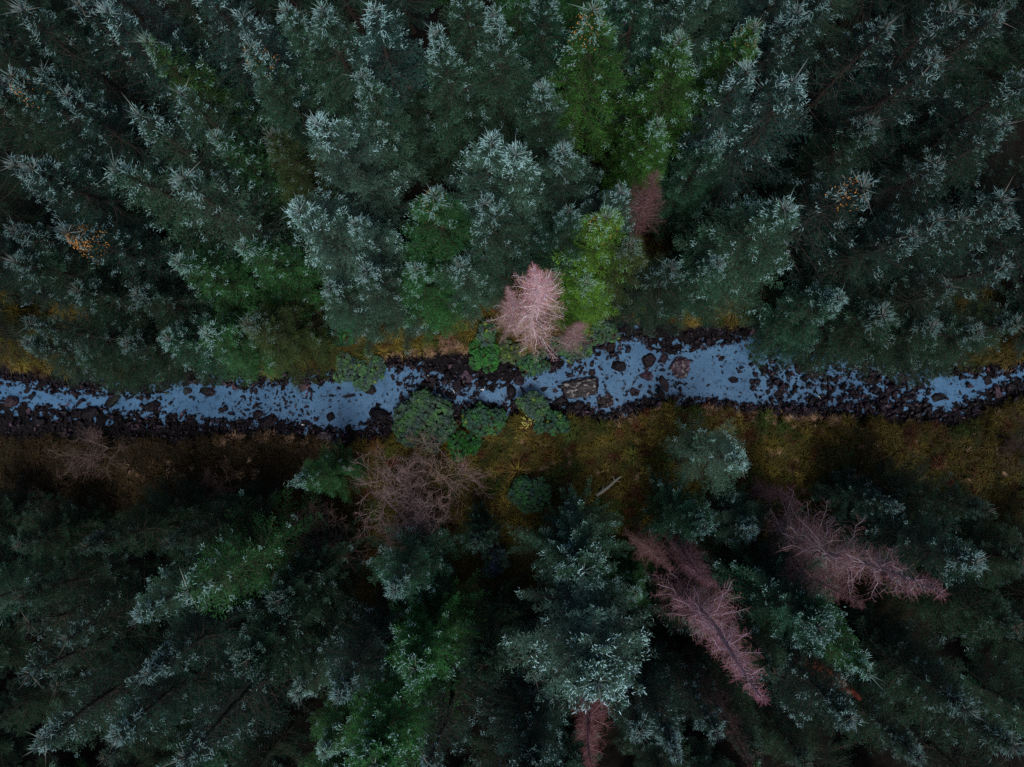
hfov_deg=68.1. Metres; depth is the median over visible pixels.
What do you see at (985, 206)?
spruce tree
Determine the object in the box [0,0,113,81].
spruce tree
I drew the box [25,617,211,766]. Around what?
spruce tree
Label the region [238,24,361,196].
spruce tree
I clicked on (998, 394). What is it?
stone
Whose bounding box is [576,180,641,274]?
spruce tree
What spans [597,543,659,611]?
spruce tree
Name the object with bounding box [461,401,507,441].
leafy shrub
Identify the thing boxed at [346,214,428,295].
spruce tree
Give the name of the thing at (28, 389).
stone
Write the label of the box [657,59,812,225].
spruce tree
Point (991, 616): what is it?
spruce tree
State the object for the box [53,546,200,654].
spruce tree
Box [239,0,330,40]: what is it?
spruce tree
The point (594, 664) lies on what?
pine tree
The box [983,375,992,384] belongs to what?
stone
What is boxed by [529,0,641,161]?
spruce tree
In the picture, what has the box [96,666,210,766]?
spruce tree
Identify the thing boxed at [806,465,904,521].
spruce tree
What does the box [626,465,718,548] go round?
pine tree
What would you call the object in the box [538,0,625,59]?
spruce tree
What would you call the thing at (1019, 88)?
spruce tree
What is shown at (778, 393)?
stone
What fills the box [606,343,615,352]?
boulder
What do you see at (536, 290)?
larch tree
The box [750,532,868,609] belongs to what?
larch tree
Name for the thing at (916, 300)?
spruce tree
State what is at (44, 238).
spruce tree
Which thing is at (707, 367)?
water
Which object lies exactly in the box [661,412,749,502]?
spruce tree
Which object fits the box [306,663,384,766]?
spruce tree
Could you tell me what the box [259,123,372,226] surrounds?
spruce tree
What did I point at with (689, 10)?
spruce tree
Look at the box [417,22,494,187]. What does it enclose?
spruce tree
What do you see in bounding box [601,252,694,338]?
spruce tree
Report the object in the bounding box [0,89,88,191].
spruce tree
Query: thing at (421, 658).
pine tree
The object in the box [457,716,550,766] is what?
spruce tree
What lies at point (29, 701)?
spruce tree
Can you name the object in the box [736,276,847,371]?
spruce tree
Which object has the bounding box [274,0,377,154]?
spruce tree
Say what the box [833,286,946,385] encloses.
spruce tree
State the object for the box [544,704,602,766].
spruce tree
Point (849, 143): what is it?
spruce tree
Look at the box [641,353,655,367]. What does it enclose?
boulder
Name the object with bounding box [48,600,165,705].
spruce tree
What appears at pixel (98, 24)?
spruce tree
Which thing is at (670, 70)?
spruce tree
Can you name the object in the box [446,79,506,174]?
spruce tree
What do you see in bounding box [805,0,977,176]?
spruce tree
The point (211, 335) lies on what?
spruce tree
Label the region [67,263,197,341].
spruce tree
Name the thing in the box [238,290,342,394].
spruce tree
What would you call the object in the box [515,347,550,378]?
leafy shrub
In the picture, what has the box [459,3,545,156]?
spruce tree
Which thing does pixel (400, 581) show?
spruce tree
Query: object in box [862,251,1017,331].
spruce tree
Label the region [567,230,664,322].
spruce tree
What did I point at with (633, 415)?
dead grass
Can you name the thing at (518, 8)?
spruce tree
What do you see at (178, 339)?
spruce tree
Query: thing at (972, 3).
spruce tree
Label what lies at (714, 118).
spruce tree
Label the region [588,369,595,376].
boulder
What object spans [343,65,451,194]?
spruce tree
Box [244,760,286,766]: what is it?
spruce tree
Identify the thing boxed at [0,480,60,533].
bare bush
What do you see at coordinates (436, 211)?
spruce tree
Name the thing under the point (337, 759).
spruce tree
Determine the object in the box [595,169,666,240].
larch tree
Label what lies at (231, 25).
spruce tree
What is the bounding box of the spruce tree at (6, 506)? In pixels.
[0,475,54,552]
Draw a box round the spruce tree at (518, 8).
[490,0,550,98]
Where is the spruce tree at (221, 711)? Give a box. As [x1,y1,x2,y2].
[163,644,315,766]
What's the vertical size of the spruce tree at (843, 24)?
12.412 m
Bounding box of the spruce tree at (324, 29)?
[304,0,402,154]
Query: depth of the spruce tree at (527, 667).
42.23 m
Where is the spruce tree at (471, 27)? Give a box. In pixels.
[437,0,514,129]
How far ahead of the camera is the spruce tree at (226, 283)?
42.83 m
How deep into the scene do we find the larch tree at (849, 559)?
37.31 m
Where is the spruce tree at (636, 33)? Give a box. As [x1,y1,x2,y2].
[570,0,664,136]
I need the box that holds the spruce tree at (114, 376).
[72,323,177,404]
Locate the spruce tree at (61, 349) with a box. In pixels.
[16,313,119,390]
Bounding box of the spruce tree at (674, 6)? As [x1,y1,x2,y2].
[655,0,727,33]
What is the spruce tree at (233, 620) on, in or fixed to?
on the ground at (862, 756)
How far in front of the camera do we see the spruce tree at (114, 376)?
44.83 m
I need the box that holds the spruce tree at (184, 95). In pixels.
[167,76,312,215]
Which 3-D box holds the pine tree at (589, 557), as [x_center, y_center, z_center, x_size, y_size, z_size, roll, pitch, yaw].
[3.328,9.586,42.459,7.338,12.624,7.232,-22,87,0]
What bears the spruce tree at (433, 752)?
on the ground at (862, 756)
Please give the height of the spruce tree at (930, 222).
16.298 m
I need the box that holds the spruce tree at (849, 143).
[757,114,881,229]
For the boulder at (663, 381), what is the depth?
49.73 m
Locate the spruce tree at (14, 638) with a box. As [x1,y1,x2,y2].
[0,602,37,678]
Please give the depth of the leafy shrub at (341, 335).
48.74 m
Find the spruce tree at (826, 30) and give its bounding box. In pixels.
[784,0,861,64]
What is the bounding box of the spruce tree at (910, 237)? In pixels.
[771,221,922,325]
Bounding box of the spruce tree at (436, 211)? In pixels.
[393,183,513,299]
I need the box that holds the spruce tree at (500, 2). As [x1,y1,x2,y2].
[490,0,564,25]
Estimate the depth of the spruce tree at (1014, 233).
43.48 m
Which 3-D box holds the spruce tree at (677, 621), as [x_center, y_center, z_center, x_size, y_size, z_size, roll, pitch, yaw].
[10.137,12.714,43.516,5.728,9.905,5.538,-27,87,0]
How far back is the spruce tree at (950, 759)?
43.37 m
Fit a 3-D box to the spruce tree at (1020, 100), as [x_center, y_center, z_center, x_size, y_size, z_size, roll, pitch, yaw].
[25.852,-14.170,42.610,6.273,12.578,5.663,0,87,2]
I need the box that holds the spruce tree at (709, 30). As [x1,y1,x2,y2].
[648,0,742,95]
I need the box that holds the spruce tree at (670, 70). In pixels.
[600,27,706,186]
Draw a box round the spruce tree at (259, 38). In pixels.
[222,5,339,157]
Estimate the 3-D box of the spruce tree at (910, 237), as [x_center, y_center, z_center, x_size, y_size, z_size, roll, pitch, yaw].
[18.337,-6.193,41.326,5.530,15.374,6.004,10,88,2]
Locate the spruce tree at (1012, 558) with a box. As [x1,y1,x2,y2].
[934,506,1023,590]
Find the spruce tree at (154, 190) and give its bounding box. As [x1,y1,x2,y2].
[96,150,285,284]
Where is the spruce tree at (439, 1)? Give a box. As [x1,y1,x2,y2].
[424,0,459,12]
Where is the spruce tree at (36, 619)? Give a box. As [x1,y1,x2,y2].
[16,540,143,649]
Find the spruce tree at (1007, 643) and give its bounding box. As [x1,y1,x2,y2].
[960,590,1023,669]
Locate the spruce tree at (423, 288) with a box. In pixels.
[396,254,481,348]
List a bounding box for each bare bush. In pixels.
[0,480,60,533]
[44,425,137,481]
[193,460,240,508]
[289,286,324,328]
[404,422,449,466]
[438,331,455,354]
[994,411,1023,478]
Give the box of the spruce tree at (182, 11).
[149,0,233,33]
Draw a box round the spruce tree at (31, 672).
[14,557,198,687]
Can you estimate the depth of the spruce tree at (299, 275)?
43.28 m
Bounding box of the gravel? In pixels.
[0,317,1023,442]
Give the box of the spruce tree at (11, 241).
[0,212,45,298]
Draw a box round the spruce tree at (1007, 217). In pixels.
[888,200,1019,296]
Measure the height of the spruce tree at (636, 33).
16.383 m
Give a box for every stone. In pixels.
[24,387,31,393]
[35,418,47,424]
[71,390,80,396]
[233,419,242,424]
[299,383,310,391]
[312,377,323,386]
[461,370,472,382]
[774,390,784,398]
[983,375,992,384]
[993,384,1002,397]
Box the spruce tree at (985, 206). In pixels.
[829,177,1022,304]
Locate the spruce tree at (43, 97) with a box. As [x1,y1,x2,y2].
[0,61,182,208]
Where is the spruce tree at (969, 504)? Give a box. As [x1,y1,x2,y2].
[856,453,999,525]
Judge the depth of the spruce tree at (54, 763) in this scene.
46.67 m
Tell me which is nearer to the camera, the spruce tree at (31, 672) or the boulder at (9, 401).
the spruce tree at (31, 672)
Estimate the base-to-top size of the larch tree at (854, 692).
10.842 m
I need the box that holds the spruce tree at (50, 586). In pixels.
[8,516,196,615]
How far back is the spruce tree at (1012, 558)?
43.38 m
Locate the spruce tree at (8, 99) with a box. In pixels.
[0,82,131,191]
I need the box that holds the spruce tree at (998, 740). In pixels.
[846,622,1023,764]
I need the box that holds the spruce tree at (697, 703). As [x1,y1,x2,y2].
[643,622,728,742]
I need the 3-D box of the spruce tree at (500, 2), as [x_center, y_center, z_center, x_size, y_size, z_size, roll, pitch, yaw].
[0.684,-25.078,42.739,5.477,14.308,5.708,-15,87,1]
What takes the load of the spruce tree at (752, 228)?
on the ground at (862, 756)
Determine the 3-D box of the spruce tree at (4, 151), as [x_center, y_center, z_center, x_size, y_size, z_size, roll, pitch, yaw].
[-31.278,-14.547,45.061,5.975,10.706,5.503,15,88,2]
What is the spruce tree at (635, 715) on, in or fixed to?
on the ground at (862, 756)
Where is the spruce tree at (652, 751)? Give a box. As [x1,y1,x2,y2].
[612,709,693,766]
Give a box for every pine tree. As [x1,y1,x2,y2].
[225,545,372,690]
[261,513,381,628]
[330,624,469,766]
[379,567,512,706]
[448,574,530,687]
[449,494,506,556]
[458,658,578,766]
[476,500,664,715]
[505,475,634,599]
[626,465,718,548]
[676,507,846,657]
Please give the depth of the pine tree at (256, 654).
39.04 m
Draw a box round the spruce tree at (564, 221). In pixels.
[520,199,589,296]
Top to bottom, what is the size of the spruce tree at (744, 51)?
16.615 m
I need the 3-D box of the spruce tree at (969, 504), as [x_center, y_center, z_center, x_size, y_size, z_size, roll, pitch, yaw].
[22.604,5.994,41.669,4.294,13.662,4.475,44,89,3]
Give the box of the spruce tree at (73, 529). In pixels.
[12,492,111,568]
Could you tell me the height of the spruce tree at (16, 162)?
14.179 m
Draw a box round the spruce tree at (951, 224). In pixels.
[832,204,982,300]
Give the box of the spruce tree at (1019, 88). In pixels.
[858,66,1023,223]
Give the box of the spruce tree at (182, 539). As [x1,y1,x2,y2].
[159,478,280,553]
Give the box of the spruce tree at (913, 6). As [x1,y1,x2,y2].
[862,0,962,40]
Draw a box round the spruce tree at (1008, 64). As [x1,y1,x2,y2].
[941,28,1023,146]
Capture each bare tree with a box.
[343,443,493,553]
[395,496,462,542]
[414,443,494,515]
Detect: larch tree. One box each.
[486,262,570,361]
[490,286,528,342]
[554,319,593,356]
[554,655,631,766]
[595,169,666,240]
[620,520,672,571]
[645,557,769,706]
[661,523,719,587]
[663,639,754,766]
[745,476,802,505]
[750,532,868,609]
[756,481,948,602]
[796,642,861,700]
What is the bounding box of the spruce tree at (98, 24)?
[64,0,241,149]
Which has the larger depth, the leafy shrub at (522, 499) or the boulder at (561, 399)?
the boulder at (561, 399)
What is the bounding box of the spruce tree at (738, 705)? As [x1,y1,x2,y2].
[673,632,766,762]
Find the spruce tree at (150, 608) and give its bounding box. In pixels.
[129,532,270,625]
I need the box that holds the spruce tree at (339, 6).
[304,0,364,19]
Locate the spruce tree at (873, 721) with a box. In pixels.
[797,652,928,766]
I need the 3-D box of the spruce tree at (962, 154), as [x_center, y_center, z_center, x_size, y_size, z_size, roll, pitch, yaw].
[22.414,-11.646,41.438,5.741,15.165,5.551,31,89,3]
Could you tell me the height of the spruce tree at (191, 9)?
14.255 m
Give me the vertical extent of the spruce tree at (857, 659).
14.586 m
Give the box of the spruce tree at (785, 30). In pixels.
[690,0,809,154]
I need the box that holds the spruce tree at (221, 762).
[156,707,256,766]
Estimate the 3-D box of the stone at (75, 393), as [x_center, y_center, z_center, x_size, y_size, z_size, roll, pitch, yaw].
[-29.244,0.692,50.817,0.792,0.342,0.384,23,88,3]
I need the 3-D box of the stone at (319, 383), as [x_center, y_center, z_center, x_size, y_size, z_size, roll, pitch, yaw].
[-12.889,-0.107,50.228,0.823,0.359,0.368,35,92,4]
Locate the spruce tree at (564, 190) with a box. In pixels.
[523,139,607,249]
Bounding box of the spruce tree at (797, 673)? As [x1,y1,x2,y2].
[737,608,865,733]
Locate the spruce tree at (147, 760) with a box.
[108,706,191,766]
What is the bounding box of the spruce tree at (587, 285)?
[545,266,618,336]
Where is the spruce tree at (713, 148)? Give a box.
[644,125,728,240]
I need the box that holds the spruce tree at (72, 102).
[49,84,229,225]
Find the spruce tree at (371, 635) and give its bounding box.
[316,586,419,709]
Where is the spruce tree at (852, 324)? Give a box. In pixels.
[770,277,905,379]
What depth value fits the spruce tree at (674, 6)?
45.90 m
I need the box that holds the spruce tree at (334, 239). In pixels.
[281,188,420,315]
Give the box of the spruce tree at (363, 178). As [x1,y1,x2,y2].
[305,110,417,237]
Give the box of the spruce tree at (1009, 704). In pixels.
[945,641,1023,755]
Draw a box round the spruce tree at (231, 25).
[191,0,328,151]
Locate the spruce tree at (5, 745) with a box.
[0,692,32,766]
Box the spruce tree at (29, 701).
[0,642,102,737]
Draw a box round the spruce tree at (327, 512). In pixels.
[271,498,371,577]
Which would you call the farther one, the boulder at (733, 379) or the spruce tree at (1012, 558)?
the boulder at (733, 379)
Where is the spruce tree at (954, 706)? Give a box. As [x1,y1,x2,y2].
[832,595,986,726]
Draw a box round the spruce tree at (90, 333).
[16,308,181,378]
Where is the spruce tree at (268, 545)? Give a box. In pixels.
[171,482,327,619]
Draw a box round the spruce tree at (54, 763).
[35,753,89,766]
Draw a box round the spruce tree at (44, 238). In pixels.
[0,215,178,313]
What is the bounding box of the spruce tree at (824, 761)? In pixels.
[760,711,860,766]
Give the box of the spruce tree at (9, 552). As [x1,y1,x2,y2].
[0,523,56,616]
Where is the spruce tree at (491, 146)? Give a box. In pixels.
[444,128,552,260]
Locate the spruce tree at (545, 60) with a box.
[501,0,575,140]
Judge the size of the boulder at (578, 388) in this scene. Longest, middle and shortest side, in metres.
2.667 x 1.285 x 0.813 m
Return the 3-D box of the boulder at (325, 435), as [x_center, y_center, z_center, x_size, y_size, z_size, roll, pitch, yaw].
[-12.036,3.394,49.958,1.770,0.552,0.872,-29,87,0]
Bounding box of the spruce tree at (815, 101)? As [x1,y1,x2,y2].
[763,16,902,177]
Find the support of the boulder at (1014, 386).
on the ground at (862, 756)
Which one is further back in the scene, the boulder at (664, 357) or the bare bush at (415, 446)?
the boulder at (664, 357)
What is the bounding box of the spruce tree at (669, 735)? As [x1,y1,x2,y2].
[625,625,686,763]
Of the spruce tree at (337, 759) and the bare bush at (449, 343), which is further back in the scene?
the bare bush at (449, 343)
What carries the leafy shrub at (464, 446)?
on the ground at (862, 756)
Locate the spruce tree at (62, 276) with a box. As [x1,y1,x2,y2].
[0,241,174,332]
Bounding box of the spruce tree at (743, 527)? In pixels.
[703,483,775,550]
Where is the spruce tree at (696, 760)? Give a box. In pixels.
[664,736,734,766]
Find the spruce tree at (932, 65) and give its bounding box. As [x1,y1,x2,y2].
[772,47,950,213]
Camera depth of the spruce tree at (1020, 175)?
44.47 m
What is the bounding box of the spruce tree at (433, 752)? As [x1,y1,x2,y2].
[410,650,494,766]
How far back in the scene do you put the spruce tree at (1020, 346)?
46.57 m
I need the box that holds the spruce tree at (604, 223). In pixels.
[539,202,646,322]
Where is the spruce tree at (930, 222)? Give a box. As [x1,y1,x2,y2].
[790,209,949,313]
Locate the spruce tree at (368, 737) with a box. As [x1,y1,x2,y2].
[341,700,425,766]
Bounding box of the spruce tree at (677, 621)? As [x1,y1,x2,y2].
[636,548,727,643]
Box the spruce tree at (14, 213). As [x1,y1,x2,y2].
[0,171,57,255]
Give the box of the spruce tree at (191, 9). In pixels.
[161,0,285,106]
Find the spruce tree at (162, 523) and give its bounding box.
[73,471,231,559]
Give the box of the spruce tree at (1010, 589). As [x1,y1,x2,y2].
[982,564,1023,635]
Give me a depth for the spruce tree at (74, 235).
39.52 m
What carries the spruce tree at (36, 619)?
on the ground at (862, 756)
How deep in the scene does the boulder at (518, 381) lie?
49.79 m
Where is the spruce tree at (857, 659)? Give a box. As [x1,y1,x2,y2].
[749,561,881,683]
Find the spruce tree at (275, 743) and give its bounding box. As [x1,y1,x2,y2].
[224,702,312,766]
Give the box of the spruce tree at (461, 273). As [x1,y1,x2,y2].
[432,246,510,329]
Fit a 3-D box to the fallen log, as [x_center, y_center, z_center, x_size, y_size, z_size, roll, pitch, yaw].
[6.129,6.456,48.508,2.012,0.366,0.612,-33,87,0]
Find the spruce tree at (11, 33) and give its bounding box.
[0,0,53,74]
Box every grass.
[125,313,1007,500]
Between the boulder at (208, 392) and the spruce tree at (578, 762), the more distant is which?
the boulder at (208, 392)
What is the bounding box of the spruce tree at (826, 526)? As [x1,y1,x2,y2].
[779,506,860,584]
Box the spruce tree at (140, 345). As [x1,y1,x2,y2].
[116,319,218,395]
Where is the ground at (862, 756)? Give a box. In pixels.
[0,0,1023,766]
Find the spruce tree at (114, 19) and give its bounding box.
[94,0,265,158]
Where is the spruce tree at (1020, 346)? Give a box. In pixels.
[1004,285,1023,359]
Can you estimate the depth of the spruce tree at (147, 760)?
44.78 m
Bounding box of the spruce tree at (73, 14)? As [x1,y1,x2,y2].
[46,0,114,36]
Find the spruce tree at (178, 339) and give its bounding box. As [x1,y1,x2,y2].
[156,305,261,389]
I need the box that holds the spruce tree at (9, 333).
[0,303,45,368]
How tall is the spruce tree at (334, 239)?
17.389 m
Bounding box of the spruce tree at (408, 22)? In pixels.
[365,0,440,43]
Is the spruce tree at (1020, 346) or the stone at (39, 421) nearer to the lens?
the spruce tree at (1020, 346)
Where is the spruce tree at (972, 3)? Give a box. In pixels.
[923,0,991,28]
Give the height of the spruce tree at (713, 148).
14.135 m
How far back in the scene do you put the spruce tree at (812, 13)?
37.82 m
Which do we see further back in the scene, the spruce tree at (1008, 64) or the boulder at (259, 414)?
the boulder at (259, 414)
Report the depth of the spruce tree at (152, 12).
42.33 m
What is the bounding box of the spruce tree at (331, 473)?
[290,439,368,503]
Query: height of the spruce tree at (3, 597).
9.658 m
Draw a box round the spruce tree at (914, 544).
[827,475,990,591]
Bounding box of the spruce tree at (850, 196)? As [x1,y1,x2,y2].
[724,165,881,319]
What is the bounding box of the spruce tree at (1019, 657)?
[1011,634,1023,667]
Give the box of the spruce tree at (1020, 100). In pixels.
[893,75,1023,196]
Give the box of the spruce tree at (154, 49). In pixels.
[134,28,273,165]
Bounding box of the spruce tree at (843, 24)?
[810,0,905,45]
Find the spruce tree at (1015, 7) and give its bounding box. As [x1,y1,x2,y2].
[1007,0,1023,28]
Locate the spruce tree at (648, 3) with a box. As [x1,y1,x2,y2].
[602,0,665,65]
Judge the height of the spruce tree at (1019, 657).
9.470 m
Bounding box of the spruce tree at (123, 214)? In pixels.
[17,152,214,276]
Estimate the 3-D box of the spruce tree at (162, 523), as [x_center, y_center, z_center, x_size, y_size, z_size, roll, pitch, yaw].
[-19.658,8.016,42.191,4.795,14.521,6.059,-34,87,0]
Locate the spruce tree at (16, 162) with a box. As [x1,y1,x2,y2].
[0,153,172,248]
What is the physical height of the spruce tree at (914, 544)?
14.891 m
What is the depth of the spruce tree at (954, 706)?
40.10 m
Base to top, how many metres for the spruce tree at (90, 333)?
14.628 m
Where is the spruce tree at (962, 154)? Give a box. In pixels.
[846,116,1023,230]
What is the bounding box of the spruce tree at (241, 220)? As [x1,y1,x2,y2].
[167,163,327,282]
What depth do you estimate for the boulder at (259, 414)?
50.35 m
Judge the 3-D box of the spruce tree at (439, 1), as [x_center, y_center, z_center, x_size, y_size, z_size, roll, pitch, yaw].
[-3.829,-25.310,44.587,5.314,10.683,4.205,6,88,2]
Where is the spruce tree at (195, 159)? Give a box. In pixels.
[124,96,273,246]
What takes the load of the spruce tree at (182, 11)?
on the ground at (862, 756)
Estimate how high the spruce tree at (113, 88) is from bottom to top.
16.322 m
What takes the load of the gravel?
on the ground at (862, 756)
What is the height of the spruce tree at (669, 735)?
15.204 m
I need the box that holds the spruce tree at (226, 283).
[167,242,288,337]
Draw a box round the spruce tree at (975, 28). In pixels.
[836,1,1015,169]
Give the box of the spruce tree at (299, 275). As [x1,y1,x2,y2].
[234,231,341,325]
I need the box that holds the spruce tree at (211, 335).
[198,302,304,387]
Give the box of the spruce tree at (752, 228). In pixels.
[669,187,804,322]
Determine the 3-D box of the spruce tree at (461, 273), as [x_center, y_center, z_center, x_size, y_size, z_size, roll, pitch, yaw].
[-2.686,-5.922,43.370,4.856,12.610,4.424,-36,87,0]
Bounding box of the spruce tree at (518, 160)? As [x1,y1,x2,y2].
[463,136,557,273]
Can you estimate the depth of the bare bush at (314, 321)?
47.99 m
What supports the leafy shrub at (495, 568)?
on the ground at (862, 756)
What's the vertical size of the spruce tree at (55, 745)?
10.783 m
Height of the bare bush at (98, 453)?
4.306 m
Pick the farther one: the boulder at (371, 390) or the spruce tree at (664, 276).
the boulder at (371, 390)
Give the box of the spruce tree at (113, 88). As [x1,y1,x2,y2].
[0,0,204,156]
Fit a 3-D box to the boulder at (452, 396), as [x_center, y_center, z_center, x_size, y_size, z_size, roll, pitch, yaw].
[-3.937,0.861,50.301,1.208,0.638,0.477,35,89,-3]
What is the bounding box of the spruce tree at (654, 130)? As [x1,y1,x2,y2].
[598,115,668,204]
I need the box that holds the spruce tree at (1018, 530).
[988,510,1023,582]
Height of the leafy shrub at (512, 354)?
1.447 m
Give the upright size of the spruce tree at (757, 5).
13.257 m
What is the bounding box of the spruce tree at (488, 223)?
[462,189,547,309]
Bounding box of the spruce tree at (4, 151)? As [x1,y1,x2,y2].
[0,115,55,200]
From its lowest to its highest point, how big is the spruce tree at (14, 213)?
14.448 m
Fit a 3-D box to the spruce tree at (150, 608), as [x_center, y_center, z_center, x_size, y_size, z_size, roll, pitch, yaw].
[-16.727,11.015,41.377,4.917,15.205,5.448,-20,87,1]
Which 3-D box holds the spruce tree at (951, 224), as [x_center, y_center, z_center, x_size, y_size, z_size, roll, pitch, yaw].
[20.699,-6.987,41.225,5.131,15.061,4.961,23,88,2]
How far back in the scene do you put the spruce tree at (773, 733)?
42.29 m
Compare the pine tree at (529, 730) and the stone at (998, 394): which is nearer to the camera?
the pine tree at (529, 730)
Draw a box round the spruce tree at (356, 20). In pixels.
[313,0,405,61]
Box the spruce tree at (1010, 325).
[913,296,1023,378]
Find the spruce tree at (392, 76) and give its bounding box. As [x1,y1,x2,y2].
[346,0,459,167]
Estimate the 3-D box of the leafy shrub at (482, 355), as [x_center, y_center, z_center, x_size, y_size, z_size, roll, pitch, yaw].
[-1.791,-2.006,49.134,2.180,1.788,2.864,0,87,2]
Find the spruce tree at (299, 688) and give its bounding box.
[285,608,379,708]
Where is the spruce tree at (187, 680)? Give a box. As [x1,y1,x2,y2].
[99,616,264,750]
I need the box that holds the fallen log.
[596,476,620,495]
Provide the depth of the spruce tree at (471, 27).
39.27 m
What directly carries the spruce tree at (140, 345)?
on the ground at (862, 756)
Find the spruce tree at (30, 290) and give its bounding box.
[0,231,91,318]
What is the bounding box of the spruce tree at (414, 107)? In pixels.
[393,78,468,185]
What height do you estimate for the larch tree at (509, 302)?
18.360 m
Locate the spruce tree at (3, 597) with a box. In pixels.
[0,537,93,624]
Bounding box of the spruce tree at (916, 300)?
[843,263,966,354]
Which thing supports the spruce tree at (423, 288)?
on the ground at (862, 756)
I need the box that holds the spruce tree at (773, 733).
[732,678,819,766]
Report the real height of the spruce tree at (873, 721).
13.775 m
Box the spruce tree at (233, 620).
[130,572,274,685]
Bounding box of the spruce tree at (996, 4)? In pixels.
[854,0,1017,125]
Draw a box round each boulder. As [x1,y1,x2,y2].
[3,396,18,406]
[81,406,99,419]
[103,391,117,409]
[141,400,160,411]
[183,387,191,394]
[199,387,214,396]
[254,410,262,420]
[259,414,279,430]
[316,428,336,442]
[326,412,334,421]
[342,394,354,397]
[364,385,375,394]
[369,408,390,421]
[417,380,434,391]
[445,391,455,399]
[453,382,461,392]
[507,384,515,398]
[513,369,523,385]
[555,395,568,406]
[561,377,598,398]
[573,401,585,410]
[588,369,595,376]
[597,394,613,407]
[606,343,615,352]
[611,361,626,371]
[630,388,639,395]
[640,371,652,380]
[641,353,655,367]
[658,376,669,392]
[659,353,667,363]
[670,357,689,378]
[728,377,738,382]
[757,365,768,373]
[794,362,803,373]
[808,372,820,379]
[866,374,878,384]
[931,393,945,401]
[1006,383,1018,390]
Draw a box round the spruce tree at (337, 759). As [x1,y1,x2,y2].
[297,716,361,766]
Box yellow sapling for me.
[521,415,534,427]
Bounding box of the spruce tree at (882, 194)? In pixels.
[800,153,947,248]
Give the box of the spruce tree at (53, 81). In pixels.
[33,58,140,135]
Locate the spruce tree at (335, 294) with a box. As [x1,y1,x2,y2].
[320,272,401,356]
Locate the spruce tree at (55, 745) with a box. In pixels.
[24,662,141,757]
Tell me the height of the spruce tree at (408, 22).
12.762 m
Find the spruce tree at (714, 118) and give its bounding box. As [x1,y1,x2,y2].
[646,56,760,223]
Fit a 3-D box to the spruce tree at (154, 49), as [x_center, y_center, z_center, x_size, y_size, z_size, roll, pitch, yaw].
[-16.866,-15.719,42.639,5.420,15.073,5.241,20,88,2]
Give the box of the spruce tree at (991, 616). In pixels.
[863,532,1023,643]
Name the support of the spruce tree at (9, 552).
on the ground at (862, 756)
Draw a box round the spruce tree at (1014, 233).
[928,184,1023,297]
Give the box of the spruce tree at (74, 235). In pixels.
[49,219,227,320]
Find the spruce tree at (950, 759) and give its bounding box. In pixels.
[888,702,1008,766]
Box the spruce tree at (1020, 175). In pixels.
[955,136,1023,230]
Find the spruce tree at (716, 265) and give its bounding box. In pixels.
[659,247,731,330]
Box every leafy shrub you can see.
[315,311,358,347]
[333,352,385,392]
[391,386,458,453]
[447,429,481,462]
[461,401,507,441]
[468,334,500,373]
[475,319,496,346]
[480,546,510,578]
[498,336,526,364]
[506,475,551,513]
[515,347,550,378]
[515,389,549,424]
[533,408,569,436]
[548,332,594,363]
[588,319,620,344]
[634,305,653,322]
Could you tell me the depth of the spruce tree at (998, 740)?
37.88 m
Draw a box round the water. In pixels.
[0,325,1023,438]
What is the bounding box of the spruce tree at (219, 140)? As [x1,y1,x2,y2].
[205,125,313,231]
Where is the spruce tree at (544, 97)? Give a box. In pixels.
[500,78,577,189]
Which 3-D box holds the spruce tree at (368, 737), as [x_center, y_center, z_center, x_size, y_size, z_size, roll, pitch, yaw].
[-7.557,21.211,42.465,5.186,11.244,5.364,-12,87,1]
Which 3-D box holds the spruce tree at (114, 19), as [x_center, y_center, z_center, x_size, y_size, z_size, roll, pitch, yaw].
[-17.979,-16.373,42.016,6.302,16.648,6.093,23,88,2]
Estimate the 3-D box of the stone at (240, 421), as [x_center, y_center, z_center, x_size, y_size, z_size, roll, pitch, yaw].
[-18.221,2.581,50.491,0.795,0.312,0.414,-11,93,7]
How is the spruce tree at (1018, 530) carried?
on the ground at (862, 756)
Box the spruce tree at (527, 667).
[495,593,569,687]
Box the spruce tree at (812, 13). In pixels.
[696,0,834,154]
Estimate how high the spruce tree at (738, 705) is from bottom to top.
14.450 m
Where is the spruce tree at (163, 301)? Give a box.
[126,270,247,340]
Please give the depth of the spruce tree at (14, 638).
46.45 m
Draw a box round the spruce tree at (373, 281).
[355,255,436,354]
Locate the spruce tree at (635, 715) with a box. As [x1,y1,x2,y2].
[595,615,673,746]
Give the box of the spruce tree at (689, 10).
[613,0,716,138]
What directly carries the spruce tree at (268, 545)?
on the ground at (862, 756)
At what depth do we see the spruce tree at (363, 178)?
40.05 m
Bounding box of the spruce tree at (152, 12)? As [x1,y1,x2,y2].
[94,0,233,114]
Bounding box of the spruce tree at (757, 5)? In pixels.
[699,0,794,66]
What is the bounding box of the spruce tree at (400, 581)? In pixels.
[365,514,463,606]
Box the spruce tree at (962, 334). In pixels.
[875,305,985,387]
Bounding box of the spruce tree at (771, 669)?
[677,583,787,685]
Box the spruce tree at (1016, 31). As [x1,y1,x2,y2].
[994,0,1023,69]
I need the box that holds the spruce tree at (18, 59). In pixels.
[0,34,93,110]
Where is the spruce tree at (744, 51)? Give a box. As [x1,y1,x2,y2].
[661,17,769,171]
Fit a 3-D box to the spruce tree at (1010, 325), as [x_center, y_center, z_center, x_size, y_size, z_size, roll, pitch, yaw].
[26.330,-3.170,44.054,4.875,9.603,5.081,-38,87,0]

